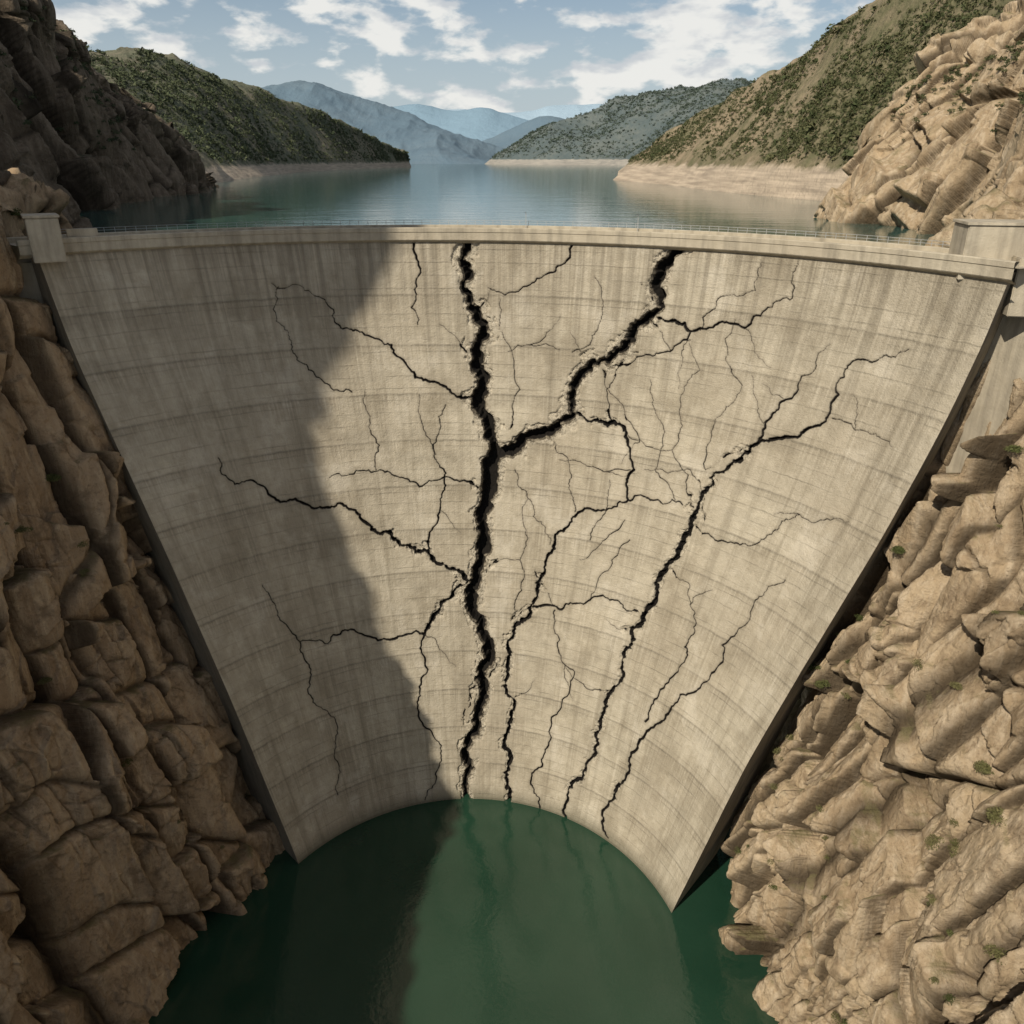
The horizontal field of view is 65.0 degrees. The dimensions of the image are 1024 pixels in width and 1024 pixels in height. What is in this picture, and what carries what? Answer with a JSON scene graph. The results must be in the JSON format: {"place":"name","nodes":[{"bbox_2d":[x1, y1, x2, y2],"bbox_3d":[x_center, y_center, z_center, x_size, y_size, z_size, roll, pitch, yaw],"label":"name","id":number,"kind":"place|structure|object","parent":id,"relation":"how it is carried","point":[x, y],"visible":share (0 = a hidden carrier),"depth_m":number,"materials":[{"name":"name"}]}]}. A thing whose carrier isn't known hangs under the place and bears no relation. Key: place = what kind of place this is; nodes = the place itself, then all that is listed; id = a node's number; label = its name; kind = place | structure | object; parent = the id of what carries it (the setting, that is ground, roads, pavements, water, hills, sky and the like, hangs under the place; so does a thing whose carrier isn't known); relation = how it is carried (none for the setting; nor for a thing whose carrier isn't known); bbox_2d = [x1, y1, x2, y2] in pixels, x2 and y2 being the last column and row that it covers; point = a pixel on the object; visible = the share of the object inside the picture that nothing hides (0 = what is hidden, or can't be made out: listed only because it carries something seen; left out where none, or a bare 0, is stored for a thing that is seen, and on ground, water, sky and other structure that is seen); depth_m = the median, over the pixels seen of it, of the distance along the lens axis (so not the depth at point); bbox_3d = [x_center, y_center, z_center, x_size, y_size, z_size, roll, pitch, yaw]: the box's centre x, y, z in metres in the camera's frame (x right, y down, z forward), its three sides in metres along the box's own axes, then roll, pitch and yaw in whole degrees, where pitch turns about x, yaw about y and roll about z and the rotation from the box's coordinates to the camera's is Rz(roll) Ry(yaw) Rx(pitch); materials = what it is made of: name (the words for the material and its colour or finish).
{"place":"outdoors","nodes":[
{"label":"outdoors","id":0,"kind":"place"},
{"bbox_2d":[0,0,218,228],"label":"rock cliff","id":1,"kind":"structure","parent":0,"point":[78,166],"depth_m":364.76,"materials":[{"name":"brown stone"}]},
{"bbox_2d":[0,0,196,151],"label":"hillside scrub","id":2,"kind":"object","parent":1,"relation":"on","point":[98,102],"visible":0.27,"depth_m":394.70,"materials":[{"name":"green plant"}]},
{"bbox_2d":[0,168,284,1023],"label":"rock cliff","id":3,"kind":"structure","parent":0,"point":[116,879],"depth_m":173.94,"materials":[{"name":"brown stone"}]},
{"bbox_2d":[9,208,22,215],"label":"shrub","id":4,"kind":"object","parent":3,"relation":"on","point":[16,211],"visible":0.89,"depth_m":184.64,"materials":[{"name":"green plant"}]},
{"bbox_2d":[14,525,32,533],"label":"shrub","id":5,"kind":"object","parent":3,"relation":"on","point":[21,529],"visible":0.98,"depth_m":157.74,"materials":[{"name":"green plant"}]},
{"bbox_2d":[37,677,51,685],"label":"shrub","id":6,"kind":"object","parent":3,"relation":"on","point":[45,680],"visible":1,"depth_m":168.33,"materials":[{"name":"green plant"}]},
{"bbox_2d":[45,474,61,481],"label":"shrub","id":7,"kind":"object","parent":3,"relation":"on","point":[52,477],"visible":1,"depth_m":170.87,"materials":[{"name":"green plant"}]},
{"bbox_2d":[4,522,223,848],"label":"ledge scrub","id":8,"kind":"object","parent":3,"relation":"on","point":[82,575],"visible":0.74,"depth_m":174.22,"materials":[{"name":"green plant"}]},
{"bbox_2d":[122,758,132,766],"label":"ledge scrub","id":9,"kind":"object","parent":3,"relation":"on","point":[129,760],"visible":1,"depth_m":178.21,"materials":[{"name":"green plant"}]},
{"bbox_2d":[89,47,410,182],"bbox_3d":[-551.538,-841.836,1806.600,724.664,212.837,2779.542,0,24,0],"label":"hill","id":10,"kind":"structure","parent":0,"point":[232,171],"depth_m":1367.89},
{"bbox_2d":[89,47,409,163],"bbox_3d":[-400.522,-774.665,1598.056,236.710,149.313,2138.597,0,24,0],"label":"hillside scrub","id":11,"kind":"object","parent":10,"relation":"on","point":[117,74],"visible":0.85,"depth_m":1162.95,"materials":[{"name":"green plant"}]},
{"bbox_2d":[261,80,503,163],"bbox_3d":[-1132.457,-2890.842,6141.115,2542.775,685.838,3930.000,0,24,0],"label":"hill","id":12,"kind":"structure","parent":0,"point":[420,141],"depth_m":5418.52,"materials":[{"name":"blue stone"}]},
{"bbox_2d":[394,104,528,140],"bbox_3d":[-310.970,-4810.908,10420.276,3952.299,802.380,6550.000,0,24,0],"label":"hill","id":13,"kind":"structure","parent":0,"point":[481,123],"depth_m":9181.81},
{"bbox_2d":[51,0,874,112],"label":"sky","id":14,"kind":"structure","parent":0,"point":[505,56],"materials":[{"name":"blue"}]},
{"bbox_2d":[148,792,778,1023],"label":"gorge water","id":15,"kind":"structure","parent":0,"point":[466,909],"depth_m":202.78,"materials":[{"name":"green liquid"}]},
{"bbox_2d":[24,164,934,262],"bbox_3d":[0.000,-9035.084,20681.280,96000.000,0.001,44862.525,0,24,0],"label":"reservoir water","id":16,"kind":"structure","parent":0,"point":[577,195],"depth_m":397.05,"materials":[{"name":"blue liquid"}]},
{"bbox_2d":[483,116,563,148],"bbox_3d":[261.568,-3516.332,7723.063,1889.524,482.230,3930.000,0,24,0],"label":"hill","id":17,"kind":"structure","parent":0,"point":[506,139],"depth_m":7079.23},
{"bbox_2d":[450,104,603,119],"bbox_3d":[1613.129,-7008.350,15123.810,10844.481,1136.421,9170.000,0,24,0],"label":"hill","id":18,"kind":"structure","parent":0,"point":[565,111],"depth_m":13765.66,"materials":[{"name":"blue"}]},
{"bbox_2d":[485,77,752,164],"bbox_3d":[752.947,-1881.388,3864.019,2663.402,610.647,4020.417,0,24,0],"label":"hill","id":19,"kind":"structure","parent":0,"point":[566,158],"depth_m":3886.88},
{"bbox_2d":[490,77,754,158],"bbox_3d":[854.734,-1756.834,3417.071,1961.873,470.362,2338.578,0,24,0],"label":"hillside scrub","id":20,"kind":"object","parent":19,"relation":"on","point":[696,90],"visible":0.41,"depth_m":3945.89,"materials":[{"name":"green plant"}]},
{"bbox_2d":[613,0,1015,200],"bbox_3d":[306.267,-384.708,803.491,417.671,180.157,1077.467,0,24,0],"label":"hill","id":21,"kind":"structure","parent":0,"point":[806,178],"depth_m":512.29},
{"bbox_2d":[628,0,1008,165],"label":"hillside scrub","id":22,"kind":"object","parent":21,"relation":"on","point":[808,127],"visible":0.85,"depth_m":482.85,"materials":[{"name":"green plant"}]},
{"bbox_2d":[718,188,1023,1023],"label":"rock cliff","id":23,"kind":"structure","parent":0,"point":[880,766],"depth_m":151.69,"materials":[{"name":"beige stone"}]},
{"bbox_2d":[7,212,1023,912],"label":"arch dam","id":24,"kind":"structure","parent":23,"relation":"on","point":[591,528],"depth_m":199.52,"materials":[{"name":"concrete"}]},
{"bbox_2d":[813,679,829,688],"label":"shrub","id":25,"kind":"object","parent":23,"relation":"on","point":[823,683],"visible":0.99,"depth_m":176.98,"materials":[{"name":"green plant"}]},
{"bbox_2d":[734,614,955,1023],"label":"ledge scrub","id":26,"kind":"object","parent":23,"relation":"on","point":[813,664],"visible":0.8,"depth_m":171.03,"materials":[{"name":"green plant"}]},
{"bbox_2d":[767,524,1023,1023],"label":"ledge scrub","id":27,"kind":"object","parent":23,"relation":"on","point":[790,737],"visible":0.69,"depth_m":143.68,"materials":[{"name":"green plant"}]},
{"bbox_2d":[891,545,906,553],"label":"shrub","id":28,"kind":"object","parent":23,"relation":"on","point":[897,550],"visible":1,"depth_m":158.78,"materials":[{"name":"green plant"}]},
{"bbox_2d":[926,893,935,905],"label":"shrub","id":29,"kind":"object","parent":23,"relation":"on","point":[931,899],"visible":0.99,"depth_m":136.27,"materials":[{"name":"green plant"}]},
{"bbox_2d":[949,681,962,689],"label":"shrub","id":30,"kind":"object","parent":23,"relation":"on","point":[957,685],"visible":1,"depth_m":140.33,"materials":[{"name":"green plant"}]},
{"bbox_2d":[973,760,994,774],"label":"shrub","id":31,"kind":"object","parent":23,"relation":"on","point":[985,766],"visible":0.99,"depth_m":134.11,"materials":[{"name":"green plant"}]},
{"bbox_2d":[985,805,1006,826],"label":"shrub","id":32,"kind":"object","parent":23,"relation":"on","point":[997,811],"visible":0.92,"depth_m":126.67,"materials":[{"name":"green plant"}]},
{"bbox_2d":[983,943,1008,964],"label":"shrub","id":33,"kind":"object","parent":23,"relation":"on","point":[995,951],"visible":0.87,"depth_m":121.72,"materials":[{"name":"green plant"}]},
{"bbox_2d":[1003,445,1022,452],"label":"shrub","id":34,"kind":"object","parent":23,"relation":"on","point":[1013,448],"visible":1,"depth_m":137.64,"materials":[{"name":"green plant"}]},
{"bbox_2d":[813,0,1023,234],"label":"rock cliff","id":35,"kind":"structure","parent":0,"point":[936,171],"depth_m":262.61,"materials":[{"name":"beige stone"}]},
{"bbox_2d":[878,38,1023,139],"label":"hillside scrub","id":36,"kind":"object","parent":35,"relation":"on","point":[986,58],"visible":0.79,"depth_m":264.63,"materials":[{"name":"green plant"}]}
]}

